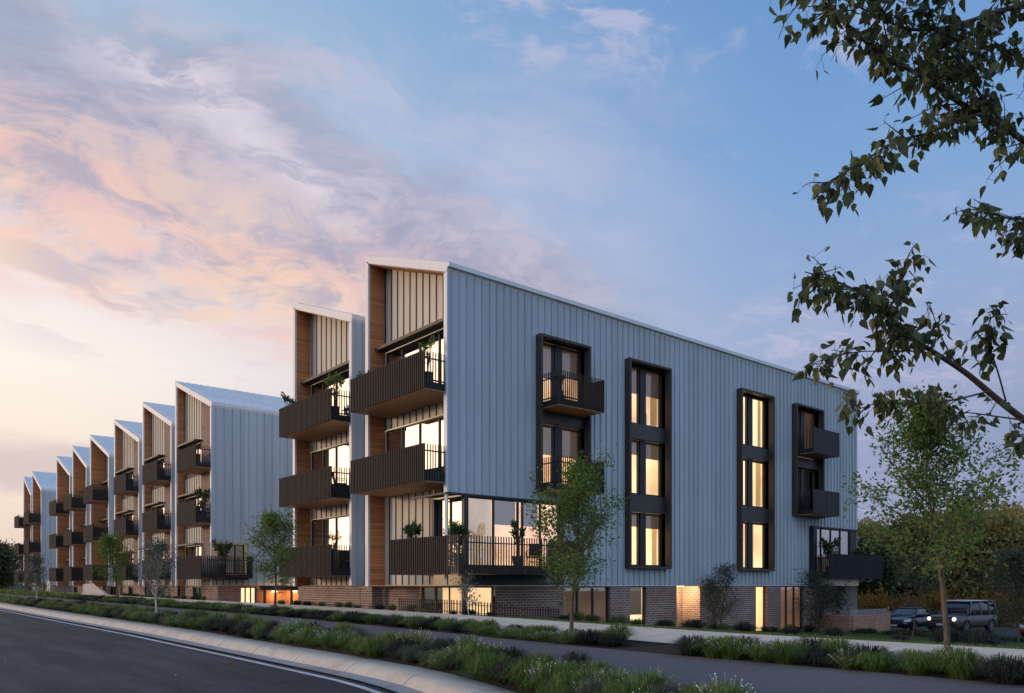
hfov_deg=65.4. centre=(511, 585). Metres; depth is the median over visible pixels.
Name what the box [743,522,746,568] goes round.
window
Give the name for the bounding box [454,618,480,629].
grass tuft
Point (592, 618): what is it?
grass tuft
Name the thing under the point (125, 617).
grass tuft
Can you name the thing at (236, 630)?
grass tuft
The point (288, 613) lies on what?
grass tuft
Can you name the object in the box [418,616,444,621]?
grass tuft
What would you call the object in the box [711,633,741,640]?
grass tuft
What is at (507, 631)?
grass tuft
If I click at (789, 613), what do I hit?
window
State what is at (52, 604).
grass tuft
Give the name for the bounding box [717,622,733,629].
grass tuft
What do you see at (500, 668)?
grass tuft
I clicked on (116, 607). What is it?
grass tuft
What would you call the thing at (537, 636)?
grass tuft
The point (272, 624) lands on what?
grass tuft
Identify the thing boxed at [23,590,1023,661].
pale path
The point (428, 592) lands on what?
window
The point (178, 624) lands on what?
grass tuft
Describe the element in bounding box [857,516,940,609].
broadleaf tree
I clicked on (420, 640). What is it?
grass tuft
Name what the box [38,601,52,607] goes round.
grass tuft
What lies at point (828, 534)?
window
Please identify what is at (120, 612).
grass tuft
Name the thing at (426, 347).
potted plant
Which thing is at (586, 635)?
grass tuft
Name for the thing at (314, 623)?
grass tuft
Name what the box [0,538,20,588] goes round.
broadleaf tree
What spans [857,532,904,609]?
broadleaf tree
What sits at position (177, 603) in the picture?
grass tuft
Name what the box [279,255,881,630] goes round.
apartment building
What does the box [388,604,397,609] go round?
grass tuft
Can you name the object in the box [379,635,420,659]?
grass tuft
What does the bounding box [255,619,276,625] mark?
grass tuft
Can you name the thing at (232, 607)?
grass tuft
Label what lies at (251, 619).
grass tuft
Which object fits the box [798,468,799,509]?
window
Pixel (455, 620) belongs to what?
grass tuft
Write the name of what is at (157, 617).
grass tuft
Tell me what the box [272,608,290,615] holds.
grass tuft
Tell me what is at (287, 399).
potted plant
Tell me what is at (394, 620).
grass tuft
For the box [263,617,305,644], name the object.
grass tuft
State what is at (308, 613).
grass tuft
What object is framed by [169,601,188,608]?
grass tuft
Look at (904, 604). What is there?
amber bush
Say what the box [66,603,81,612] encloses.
grass tuft
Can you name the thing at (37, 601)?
grass tuft
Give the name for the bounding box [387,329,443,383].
window
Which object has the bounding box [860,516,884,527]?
broadleaf tree
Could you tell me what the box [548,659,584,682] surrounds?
grass tuft
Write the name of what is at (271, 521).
street tree
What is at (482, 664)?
grass tuft
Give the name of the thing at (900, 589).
broadleaf tree
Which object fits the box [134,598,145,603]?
grass tuft
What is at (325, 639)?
grass tuft
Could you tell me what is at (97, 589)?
ramp wall
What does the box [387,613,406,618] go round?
grass tuft
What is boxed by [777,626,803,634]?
grass tuft
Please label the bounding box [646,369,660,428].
window
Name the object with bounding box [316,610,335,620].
grass tuft
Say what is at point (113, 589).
window
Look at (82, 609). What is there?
grass tuft
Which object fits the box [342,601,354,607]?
grass tuft
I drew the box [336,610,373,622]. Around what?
grass tuft
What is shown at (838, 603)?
shrub tree
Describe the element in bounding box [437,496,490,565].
window
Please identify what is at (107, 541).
street tree
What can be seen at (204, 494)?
potted plant
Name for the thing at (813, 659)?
grass tuft
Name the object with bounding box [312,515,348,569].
window
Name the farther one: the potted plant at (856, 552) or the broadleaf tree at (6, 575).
the broadleaf tree at (6, 575)
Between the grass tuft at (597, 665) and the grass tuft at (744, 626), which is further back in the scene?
the grass tuft at (744, 626)
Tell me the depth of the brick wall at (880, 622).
43.46 m
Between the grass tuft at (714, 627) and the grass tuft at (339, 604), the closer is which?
the grass tuft at (339, 604)
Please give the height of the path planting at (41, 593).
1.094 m
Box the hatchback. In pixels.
[1020,618,1023,636]
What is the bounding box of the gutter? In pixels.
[0,607,424,692]
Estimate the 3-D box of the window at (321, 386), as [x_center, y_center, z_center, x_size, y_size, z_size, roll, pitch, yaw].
[-8.025,-8.520,36.966,0.098,2.480,5.430,0,0,-40]
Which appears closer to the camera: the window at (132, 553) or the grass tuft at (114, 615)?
the grass tuft at (114, 615)
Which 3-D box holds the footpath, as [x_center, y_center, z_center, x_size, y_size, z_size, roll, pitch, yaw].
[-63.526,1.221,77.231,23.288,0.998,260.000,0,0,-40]
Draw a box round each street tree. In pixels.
[14,552,56,599]
[85,531,141,598]
[126,532,183,611]
[239,504,315,607]
[516,440,633,633]
[841,379,1023,652]
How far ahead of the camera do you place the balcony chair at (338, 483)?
34.33 m
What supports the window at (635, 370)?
in the apartment building at (746, 463)
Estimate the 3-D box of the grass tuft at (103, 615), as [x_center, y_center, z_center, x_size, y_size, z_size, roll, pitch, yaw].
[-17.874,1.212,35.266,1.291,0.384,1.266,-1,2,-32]
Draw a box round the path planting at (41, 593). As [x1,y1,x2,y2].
[0,588,83,597]
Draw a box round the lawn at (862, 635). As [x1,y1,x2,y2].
[777,633,1023,646]
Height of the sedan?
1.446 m
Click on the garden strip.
(782, 631)
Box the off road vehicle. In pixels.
[926,600,997,632]
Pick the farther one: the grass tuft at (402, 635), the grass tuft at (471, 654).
the grass tuft at (402, 635)
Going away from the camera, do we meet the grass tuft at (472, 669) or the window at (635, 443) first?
the grass tuft at (472, 669)
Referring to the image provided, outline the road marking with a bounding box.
[1,610,381,692]
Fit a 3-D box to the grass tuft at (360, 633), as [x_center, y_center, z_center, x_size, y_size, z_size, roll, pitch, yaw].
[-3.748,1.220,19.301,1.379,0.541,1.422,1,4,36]
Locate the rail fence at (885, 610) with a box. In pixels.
[851,606,888,615]
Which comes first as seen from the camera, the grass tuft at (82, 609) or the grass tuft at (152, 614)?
the grass tuft at (152, 614)
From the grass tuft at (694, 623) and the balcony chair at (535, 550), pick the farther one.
the balcony chair at (535, 550)
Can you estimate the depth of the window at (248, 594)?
49.80 m
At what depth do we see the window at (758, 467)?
41.97 m
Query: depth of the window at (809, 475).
44.84 m
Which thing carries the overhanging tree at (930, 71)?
on the ground at (999, 628)
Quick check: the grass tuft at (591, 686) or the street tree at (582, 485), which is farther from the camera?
the street tree at (582, 485)
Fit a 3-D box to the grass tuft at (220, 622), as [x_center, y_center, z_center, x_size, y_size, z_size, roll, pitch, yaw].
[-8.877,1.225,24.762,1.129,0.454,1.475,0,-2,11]
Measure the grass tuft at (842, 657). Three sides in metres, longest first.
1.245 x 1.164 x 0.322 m
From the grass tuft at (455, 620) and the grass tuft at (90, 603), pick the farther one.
the grass tuft at (90, 603)
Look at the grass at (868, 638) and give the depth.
19.68 m
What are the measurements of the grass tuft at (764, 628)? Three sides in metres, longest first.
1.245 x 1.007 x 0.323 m
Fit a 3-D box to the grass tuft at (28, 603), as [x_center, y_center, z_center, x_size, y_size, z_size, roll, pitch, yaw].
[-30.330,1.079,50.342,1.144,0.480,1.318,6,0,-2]
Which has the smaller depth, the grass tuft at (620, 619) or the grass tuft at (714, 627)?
the grass tuft at (620, 619)
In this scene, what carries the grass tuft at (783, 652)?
on the planting bed
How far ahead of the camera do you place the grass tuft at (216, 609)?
34.79 m
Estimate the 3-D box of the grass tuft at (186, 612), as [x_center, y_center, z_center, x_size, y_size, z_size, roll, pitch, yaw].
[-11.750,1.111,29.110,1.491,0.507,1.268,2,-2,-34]
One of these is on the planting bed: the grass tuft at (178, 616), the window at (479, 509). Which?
the grass tuft at (178, 616)
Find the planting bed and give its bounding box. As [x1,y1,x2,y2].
[0,593,1023,692]
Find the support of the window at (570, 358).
in the apartment building at (746, 463)
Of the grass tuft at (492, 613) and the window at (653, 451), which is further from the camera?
the window at (653, 451)
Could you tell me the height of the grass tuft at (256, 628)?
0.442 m
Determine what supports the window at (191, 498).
in the apartment building at (152, 471)
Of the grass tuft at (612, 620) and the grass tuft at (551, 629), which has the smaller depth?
the grass tuft at (551, 629)
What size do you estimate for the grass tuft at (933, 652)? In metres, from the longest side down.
1.612 x 1.312 x 0.388 m
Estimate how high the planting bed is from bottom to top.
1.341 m
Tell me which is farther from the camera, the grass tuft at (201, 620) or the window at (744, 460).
the window at (744, 460)
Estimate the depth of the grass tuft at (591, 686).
10.48 m
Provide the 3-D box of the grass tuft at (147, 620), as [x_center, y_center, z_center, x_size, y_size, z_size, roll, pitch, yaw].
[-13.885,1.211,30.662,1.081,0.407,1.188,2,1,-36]
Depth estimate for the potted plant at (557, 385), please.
31.39 m
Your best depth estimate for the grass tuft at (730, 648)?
14.18 m
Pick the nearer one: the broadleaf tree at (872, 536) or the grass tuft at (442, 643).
the grass tuft at (442, 643)
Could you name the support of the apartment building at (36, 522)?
on the ground at (999, 628)
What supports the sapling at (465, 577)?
on the ground at (999, 628)
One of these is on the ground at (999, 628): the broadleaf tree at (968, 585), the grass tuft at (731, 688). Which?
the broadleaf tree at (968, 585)
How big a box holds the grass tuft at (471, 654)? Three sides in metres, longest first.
1.163 x 1.115 x 0.624 m
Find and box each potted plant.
[193,487,209,516]
[212,538,232,568]
[281,391,296,406]
[323,371,344,414]
[325,530,341,569]
[402,520,424,537]
[419,335,435,381]
[449,520,471,565]
[509,519,525,565]
[551,374,564,397]
[818,537,840,571]
[851,546,867,554]
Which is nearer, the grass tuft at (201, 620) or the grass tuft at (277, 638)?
the grass tuft at (277, 638)
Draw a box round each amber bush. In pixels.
[857,589,869,614]
[858,583,899,614]
[889,586,931,609]
[916,583,963,614]
[953,588,986,599]
[972,586,1023,626]
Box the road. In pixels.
[0,609,393,692]
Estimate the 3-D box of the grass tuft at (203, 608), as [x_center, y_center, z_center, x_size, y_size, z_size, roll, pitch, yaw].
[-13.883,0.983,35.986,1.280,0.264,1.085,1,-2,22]
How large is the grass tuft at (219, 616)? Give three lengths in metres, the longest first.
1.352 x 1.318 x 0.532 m
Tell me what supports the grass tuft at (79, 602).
on the planting bed
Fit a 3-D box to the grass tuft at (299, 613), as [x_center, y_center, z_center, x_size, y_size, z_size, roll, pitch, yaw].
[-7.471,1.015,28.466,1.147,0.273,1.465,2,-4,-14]
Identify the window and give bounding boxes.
[111,587,115,594]
[123,471,132,495]
[123,512,132,520]
[123,553,132,562]
[129,587,132,595]
[152,504,163,512]
[158,458,163,467]
[186,496,200,505]
[186,545,200,556]
[194,587,200,599]
[225,545,243,572]
[241,587,255,602]
[312,370,348,415]
[312,442,348,492]
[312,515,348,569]
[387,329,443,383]
[387,415,443,474]
[422,586,490,615]
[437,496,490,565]
[443,586,493,614]
[468,496,559,565]
[543,342,553,401]
[543,424,553,484]
[562,347,579,400]
[562,427,579,483]
[564,586,607,621]
[630,586,644,624]
[632,366,638,423]
[632,440,638,494]
[632,512,638,565]
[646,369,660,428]
[646,442,660,496]
[646,513,660,566]
[743,394,746,444]
[743,459,746,506]
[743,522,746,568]
[753,397,764,448]
[753,461,764,508]
[753,523,764,568]
[756,586,764,630]
[781,586,801,629]
[798,409,799,449]
[798,411,814,458]
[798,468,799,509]
[805,470,814,509]
[817,528,849,573]
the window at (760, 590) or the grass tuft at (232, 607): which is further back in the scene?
the window at (760, 590)
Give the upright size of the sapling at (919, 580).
3.457 m
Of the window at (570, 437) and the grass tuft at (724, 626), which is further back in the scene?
the grass tuft at (724, 626)
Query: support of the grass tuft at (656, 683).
on the planting bed
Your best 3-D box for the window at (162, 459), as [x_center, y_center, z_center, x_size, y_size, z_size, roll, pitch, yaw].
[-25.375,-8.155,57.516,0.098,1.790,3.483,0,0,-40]
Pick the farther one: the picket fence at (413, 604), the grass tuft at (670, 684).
the picket fence at (413, 604)
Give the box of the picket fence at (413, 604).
[399,598,558,619]
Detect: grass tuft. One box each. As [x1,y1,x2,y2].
[10,599,22,604]
[22,599,34,605]
[31,598,44,606]
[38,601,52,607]
[44,601,58,609]
[54,602,71,609]
[63,603,74,611]
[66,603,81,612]
[75,599,87,604]
[78,604,88,613]
[85,600,100,605]
[86,606,100,613]
[91,606,110,615]
[96,609,105,616]
[101,608,115,617]
[109,604,127,609]
[109,608,120,617]
[111,608,126,617]
[114,610,134,619]
[122,598,138,603]
[122,606,147,620]
[125,604,141,610]
[126,611,141,620]
[129,610,148,621]
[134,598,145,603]
[141,606,157,612]
[141,612,151,621]
[143,611,166,622]
[145,600,154,605]
[149,612,163,623]
[158,608,172,614]
[158,614,174,624]
[159,601,174,606]
[159,614,184,626]
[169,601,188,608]
[170,601,184,607]
[170,616,187,626]
[178,613,205,627]
[181,609,194,617]
[182,616,201,628]
[185,601,199,608]
[191,602,208,609]
[191,609,212,617]
[192,616,217,629]
[194,604,208,609]
[199,618,221,630]
[208,604,219,610]
[209,611,230,619]
[213,603,227,610]
[213,618,230,631]
[215,620,242,633]
[220,603,247,611]
[227,621,251,634]
[228,611,255,622]
[230,622,257,637]
[231,607,244,612]
[240,605,257,613]
[242,615,265,623]
[244,623,266,638]
[246,606,265,613]
[250,608,269,614]
[250,627,276,639]
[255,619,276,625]
[260,607,280,615]
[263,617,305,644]
[264,620,281,628]
[266,629,282,640]
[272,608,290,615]
[280,609,295,616]
[284,631,314,644]
[285,619,322,627]
[289,624,329,646]
[290,610,306,617]
[291,600,301,604]
[296,601,315,605]
[300,620,327,631]
[303,610,317,618]
[309,609,329,618]
[311,631,342,648]
[315,601,328,605]
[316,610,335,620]
[326,612,344,621]
[326,621,364,635]
[330,601,344,606]
[330,630,358,650]
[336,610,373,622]
[341,626,377,638]
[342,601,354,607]
[343,636,367,653]
[346,613,367,622]
[351,636,389,657]
[360,613,382,623]
[370,604,386,609]
[374,617,392,624]
[374,631,400,648]
[379,617,407,626]
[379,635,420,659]
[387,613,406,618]
[387,627,435,661]
[387,631,429,646]
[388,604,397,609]
[390,643,427,662]
[394,614,429,628]
[409,651,433,664]
[413,620,435,629]
[415,648,447,666]
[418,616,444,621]
[418,637,457,653]
[419,652,447,668]
[423,606,434,612]
[428,642,467,668]
[429,619,453,629]
[436,653,466,670]
[439,622,468,632]
[444,616,460,625]
[447,634,487,651]
[453,651,519,682]
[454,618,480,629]
[454,640,496,673]
[459,609,478,614]
[459,659,492,676]
[461,619,497,633]
[470,623,503,635]
[479,641,503,653]
[480,618,504,627]
[481,657,522,685]
[484,611,497,616]
[489,626,520,638]
[490,645,530,660]
[490,655,555,690]
[502,624,525,631]
[505,628,545,639]
[517,658,570,692]
[520,625,545,630]
[523,651,558,664]
[524,630,559,641]
[528,624,565,634]
[536,667,603,692]
[542,629,580,644]
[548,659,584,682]
[554,649,592,665]
[557,615,569,619]
[558,628,583,633]
[565,679,614,692]
[566,610,587,620]
[568,677,631,692]
[569,629,601,644]
[570,658,630,677]
[577,662,609,688]
[582,613,604,622]
[584,632,636,646]
[592,667,632,689]
[594,678,666,692]
[601,622,636,643]
[604,619,617,622]
[607,615,635,623]
[619,666,681,691]
[626,618,647,624]
[644,676,674,689]
[650,676,695,692]
[653,619,677,626]
[660,634,713,655]
[671,682,720,692]
[679,618,711,628]
[686,635,732,659]
[688,673,760,692]
[698,635,754,659]
[706,625,719,629]
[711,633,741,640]
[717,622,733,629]
[726,639,787,661]
[728,621,760,631]
[733,635,768,655]
[743,638,819,664]
[759,638,791,648]
[760,626,772,631]
[769,627,780,631]
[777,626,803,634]
[784,645,846,667]
[787,635,824,657]
[802,624,819,631]
[809,635,857,663]
[816,648,878,670]
[817,626,846,637]
[832,642,901,663]
[840,650,904,671]
[887,632,914,641]
[889,652,941,674]
[891,648,927,664]
[913,646,989,672]
[914,626,970,643]
[924,647,996,679]
[952,632,1005,646]
[957,627,1010,645]
[961,652,1023,684]
[975,654,1012,678]
[1004,664,1023,680]
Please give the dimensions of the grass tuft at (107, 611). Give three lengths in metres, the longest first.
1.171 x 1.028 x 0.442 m
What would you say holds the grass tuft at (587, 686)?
on the planting bed
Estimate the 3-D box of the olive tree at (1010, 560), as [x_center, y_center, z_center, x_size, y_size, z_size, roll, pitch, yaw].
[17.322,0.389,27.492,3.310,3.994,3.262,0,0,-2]
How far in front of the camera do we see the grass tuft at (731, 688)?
9.33 m
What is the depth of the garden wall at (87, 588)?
70.38 m
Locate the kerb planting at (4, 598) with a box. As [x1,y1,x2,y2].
[0,594,28,603]
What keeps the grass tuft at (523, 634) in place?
on the planting bed
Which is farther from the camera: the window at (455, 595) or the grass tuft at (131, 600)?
the grass tuft at (131, 600)
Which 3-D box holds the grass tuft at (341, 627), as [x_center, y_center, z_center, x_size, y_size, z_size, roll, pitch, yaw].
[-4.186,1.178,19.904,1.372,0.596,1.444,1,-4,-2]
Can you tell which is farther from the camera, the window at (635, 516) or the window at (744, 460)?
the window at (744, 460)
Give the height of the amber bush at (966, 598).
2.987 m
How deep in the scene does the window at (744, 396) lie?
40.92 m
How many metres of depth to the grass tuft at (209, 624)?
25.14 m
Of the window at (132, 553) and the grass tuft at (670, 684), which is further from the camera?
the window at (132, 553)
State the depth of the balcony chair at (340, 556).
35.27 m
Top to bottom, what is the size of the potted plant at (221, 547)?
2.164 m
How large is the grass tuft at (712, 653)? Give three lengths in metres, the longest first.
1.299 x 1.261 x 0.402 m
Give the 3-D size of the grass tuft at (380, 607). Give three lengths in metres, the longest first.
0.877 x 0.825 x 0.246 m
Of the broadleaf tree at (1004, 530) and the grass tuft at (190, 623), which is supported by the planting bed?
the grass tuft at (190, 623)
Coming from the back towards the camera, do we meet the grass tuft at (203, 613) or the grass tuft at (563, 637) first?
the grass tuft at (203, 613)
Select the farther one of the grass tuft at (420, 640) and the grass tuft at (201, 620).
the grass tuft at (201, 620)
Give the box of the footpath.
[1,594,1023,692]
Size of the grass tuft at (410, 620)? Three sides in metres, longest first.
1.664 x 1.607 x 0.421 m
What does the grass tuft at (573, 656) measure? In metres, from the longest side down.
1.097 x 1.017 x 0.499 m
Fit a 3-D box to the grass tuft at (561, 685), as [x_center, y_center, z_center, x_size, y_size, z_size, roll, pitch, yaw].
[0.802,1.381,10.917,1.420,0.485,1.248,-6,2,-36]
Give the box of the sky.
[0,0,1023,586]
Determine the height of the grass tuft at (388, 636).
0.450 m
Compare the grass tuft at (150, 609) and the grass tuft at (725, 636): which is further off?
the grass tuft at (150, 609)
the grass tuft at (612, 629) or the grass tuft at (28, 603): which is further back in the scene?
the grass tuft at (28, 603)
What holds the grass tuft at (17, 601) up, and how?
on the planting bed
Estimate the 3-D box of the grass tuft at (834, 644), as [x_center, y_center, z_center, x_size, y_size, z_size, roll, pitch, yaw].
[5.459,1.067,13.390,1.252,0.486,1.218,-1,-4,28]
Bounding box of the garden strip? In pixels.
[705,629,818,632]
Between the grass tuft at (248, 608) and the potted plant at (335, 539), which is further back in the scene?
the potted plant at (335, 539)
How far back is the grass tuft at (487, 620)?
20.90 m
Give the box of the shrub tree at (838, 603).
[824,573,858,613]
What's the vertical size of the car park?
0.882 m
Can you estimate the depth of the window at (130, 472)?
63.56 m
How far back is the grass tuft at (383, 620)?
23.88 m
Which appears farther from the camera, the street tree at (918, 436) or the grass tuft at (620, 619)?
the grass tuft at (620, 619)
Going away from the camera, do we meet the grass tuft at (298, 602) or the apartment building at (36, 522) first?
the grass tuft at (298, 602)
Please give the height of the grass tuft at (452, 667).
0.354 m
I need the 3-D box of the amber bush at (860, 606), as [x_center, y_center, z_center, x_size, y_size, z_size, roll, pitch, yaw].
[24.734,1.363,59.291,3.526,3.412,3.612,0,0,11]
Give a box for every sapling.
[450,570,482,614]
[892,549,959,637]
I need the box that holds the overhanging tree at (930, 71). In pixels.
[769,0,1023,458]
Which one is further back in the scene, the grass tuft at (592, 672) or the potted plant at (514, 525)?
the potted plant at (514, 525)
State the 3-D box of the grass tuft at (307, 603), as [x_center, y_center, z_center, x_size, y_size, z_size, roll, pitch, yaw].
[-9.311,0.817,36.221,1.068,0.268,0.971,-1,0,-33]
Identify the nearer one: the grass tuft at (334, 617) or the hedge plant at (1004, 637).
the grass tuft at (334, 617)
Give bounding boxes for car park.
[904,630,1023,642]
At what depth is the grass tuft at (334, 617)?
25.95 m
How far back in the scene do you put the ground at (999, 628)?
42.27 m
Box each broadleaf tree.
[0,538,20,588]
[0,539,21,584]
[0,548,19,588]
[14,555,31,589]
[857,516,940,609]
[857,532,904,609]
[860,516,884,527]
[881,521,950,612]
[888,509,936,604]
[895,501,1007,612]
[920,488,1023,609]
[988,500,1023,606]
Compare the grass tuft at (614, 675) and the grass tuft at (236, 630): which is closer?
the grass tuft at (614, 675)
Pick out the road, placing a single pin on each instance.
(82, 660)
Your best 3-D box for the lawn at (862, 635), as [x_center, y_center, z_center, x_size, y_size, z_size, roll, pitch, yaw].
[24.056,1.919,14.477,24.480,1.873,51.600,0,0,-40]
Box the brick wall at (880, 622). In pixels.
[813,612,889,632]
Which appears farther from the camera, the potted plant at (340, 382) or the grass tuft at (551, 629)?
the potted plant at (340, 382)
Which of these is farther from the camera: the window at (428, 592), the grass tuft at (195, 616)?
the window at (428, 592)
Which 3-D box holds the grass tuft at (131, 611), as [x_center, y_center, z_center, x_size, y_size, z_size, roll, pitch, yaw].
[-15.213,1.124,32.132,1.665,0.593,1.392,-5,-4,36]
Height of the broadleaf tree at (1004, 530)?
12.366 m
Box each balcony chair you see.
[332,473,345,489]
[332,551,348,562]
[528,544,542,565]
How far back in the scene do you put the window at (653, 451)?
36.75 m
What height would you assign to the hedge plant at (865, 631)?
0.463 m
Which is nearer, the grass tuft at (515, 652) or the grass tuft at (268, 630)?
the grass tuft at (515, 652)
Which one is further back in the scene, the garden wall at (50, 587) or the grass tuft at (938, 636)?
the garden wall at (50, 587)
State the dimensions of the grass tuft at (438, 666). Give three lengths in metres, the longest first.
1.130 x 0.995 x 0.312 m
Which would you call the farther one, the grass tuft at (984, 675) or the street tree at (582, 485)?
the street tree at (582, 485)
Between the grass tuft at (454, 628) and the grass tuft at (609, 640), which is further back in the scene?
the grass tuft at (454, 628)
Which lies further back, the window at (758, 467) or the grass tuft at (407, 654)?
the window at (758, 467)
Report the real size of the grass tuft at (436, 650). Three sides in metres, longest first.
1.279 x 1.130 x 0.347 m
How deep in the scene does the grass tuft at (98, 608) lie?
36.52 m
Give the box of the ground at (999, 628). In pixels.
[2,599,1023,692]
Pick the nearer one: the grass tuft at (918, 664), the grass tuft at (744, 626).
the grass tuft at (918, 664)
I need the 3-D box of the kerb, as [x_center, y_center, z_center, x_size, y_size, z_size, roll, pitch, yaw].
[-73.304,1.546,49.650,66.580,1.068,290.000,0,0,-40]
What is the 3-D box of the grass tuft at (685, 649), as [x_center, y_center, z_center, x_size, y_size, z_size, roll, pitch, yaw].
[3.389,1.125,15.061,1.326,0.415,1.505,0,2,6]
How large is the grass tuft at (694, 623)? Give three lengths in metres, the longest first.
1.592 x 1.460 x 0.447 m
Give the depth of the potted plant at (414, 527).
29.35 m
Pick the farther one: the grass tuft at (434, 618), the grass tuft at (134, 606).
the grass tuft at (134, 606)
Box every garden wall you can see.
[47,580,52,591]
[83,584,91,593]
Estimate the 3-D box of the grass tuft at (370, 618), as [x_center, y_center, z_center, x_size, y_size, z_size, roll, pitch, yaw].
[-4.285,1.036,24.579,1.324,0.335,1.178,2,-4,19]
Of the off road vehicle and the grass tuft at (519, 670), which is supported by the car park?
the off road vehicle
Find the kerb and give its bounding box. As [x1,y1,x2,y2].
[0,602,515,692]
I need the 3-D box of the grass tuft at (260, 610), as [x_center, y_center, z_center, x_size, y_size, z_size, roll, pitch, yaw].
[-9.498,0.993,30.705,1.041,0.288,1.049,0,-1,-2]
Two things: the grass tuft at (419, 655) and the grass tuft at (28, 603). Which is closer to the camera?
the grass tuft at (419, 655)
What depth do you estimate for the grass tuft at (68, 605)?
41.47 m
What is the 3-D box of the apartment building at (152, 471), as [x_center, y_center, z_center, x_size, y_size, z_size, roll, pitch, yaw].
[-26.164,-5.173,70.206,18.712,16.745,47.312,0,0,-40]
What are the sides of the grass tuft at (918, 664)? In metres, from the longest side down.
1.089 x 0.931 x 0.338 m
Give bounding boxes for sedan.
[890,607,933,630]
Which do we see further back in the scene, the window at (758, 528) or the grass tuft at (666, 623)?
the window at (758, 528)
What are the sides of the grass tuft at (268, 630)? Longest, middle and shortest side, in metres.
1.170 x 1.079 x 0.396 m
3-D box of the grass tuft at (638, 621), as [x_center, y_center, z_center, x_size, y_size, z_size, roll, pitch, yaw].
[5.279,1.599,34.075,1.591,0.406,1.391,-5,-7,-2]
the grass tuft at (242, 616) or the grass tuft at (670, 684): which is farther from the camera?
the grass tuft at (242, 616)
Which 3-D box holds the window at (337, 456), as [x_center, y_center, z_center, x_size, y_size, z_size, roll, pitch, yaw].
[-8.025,-5.245,36.966,0.098,2.490,5.430,0,0,-40]
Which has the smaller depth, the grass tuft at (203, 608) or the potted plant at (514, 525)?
the potted plant at (514, 525)
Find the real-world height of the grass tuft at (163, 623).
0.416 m
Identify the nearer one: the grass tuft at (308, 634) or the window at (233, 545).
the grass tuft at (308, 634)
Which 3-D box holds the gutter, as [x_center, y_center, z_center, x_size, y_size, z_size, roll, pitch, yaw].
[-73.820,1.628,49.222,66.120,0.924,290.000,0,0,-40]
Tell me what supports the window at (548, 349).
in the apartment building at (746, 463)
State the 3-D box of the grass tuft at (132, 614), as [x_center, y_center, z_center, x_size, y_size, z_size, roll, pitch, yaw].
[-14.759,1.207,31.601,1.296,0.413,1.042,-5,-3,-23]
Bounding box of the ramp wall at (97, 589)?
[92,582,108,594]
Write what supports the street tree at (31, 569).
on the planting bed
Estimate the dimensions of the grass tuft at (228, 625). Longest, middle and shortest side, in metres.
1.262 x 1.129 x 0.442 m
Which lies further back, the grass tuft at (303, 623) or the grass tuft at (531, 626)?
the grass tuft at (303, 623)
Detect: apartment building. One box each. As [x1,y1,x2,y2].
[14,471,70,592]
[49,381,297,604]
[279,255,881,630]
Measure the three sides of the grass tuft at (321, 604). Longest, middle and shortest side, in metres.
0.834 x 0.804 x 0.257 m
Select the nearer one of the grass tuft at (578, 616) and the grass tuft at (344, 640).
the grass tuft at (344, 640)
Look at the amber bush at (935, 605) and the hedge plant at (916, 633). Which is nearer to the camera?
the hedge plant at (916, 633)
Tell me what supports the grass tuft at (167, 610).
on the planting bed
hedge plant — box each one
[846,627,878,634]
[875,629,903,635]
[902,629,929,636]
[991,634,1011,640]
[1008,636,1023,641]
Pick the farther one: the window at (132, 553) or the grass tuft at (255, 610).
the window at (132, 553)
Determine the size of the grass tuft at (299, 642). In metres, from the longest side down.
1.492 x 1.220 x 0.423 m
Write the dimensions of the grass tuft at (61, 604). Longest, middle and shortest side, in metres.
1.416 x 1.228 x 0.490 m
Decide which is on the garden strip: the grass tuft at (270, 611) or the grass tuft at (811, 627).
the grass tuft at (811, 627)
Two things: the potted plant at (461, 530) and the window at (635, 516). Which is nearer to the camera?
the potted plant at (461, 530)
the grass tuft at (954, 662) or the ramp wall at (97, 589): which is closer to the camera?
the grass tuft at (954, 662)
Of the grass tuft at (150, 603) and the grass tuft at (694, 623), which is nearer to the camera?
the grass tuft at (694, 623)
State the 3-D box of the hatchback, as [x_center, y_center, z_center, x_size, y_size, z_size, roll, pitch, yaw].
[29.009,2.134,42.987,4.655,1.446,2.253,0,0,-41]
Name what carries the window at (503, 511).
in the apartment building at (746, 463)
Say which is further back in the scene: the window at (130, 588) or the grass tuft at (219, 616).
the window at (130, 588)
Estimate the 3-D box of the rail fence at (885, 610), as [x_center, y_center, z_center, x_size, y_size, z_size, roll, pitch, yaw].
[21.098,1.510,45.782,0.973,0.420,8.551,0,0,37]
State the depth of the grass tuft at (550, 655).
13.71 m
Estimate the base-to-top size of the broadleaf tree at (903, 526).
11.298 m
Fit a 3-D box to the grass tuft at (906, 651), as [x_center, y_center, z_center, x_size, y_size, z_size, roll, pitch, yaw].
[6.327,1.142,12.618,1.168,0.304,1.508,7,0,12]
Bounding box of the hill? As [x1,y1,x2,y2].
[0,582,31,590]
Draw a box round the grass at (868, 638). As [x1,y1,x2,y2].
[463,613,1023,648]
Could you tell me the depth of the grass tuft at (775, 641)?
14.39 m
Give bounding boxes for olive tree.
[695,562,746,629]
[786,566,842,632]
[966,542,1023,646]

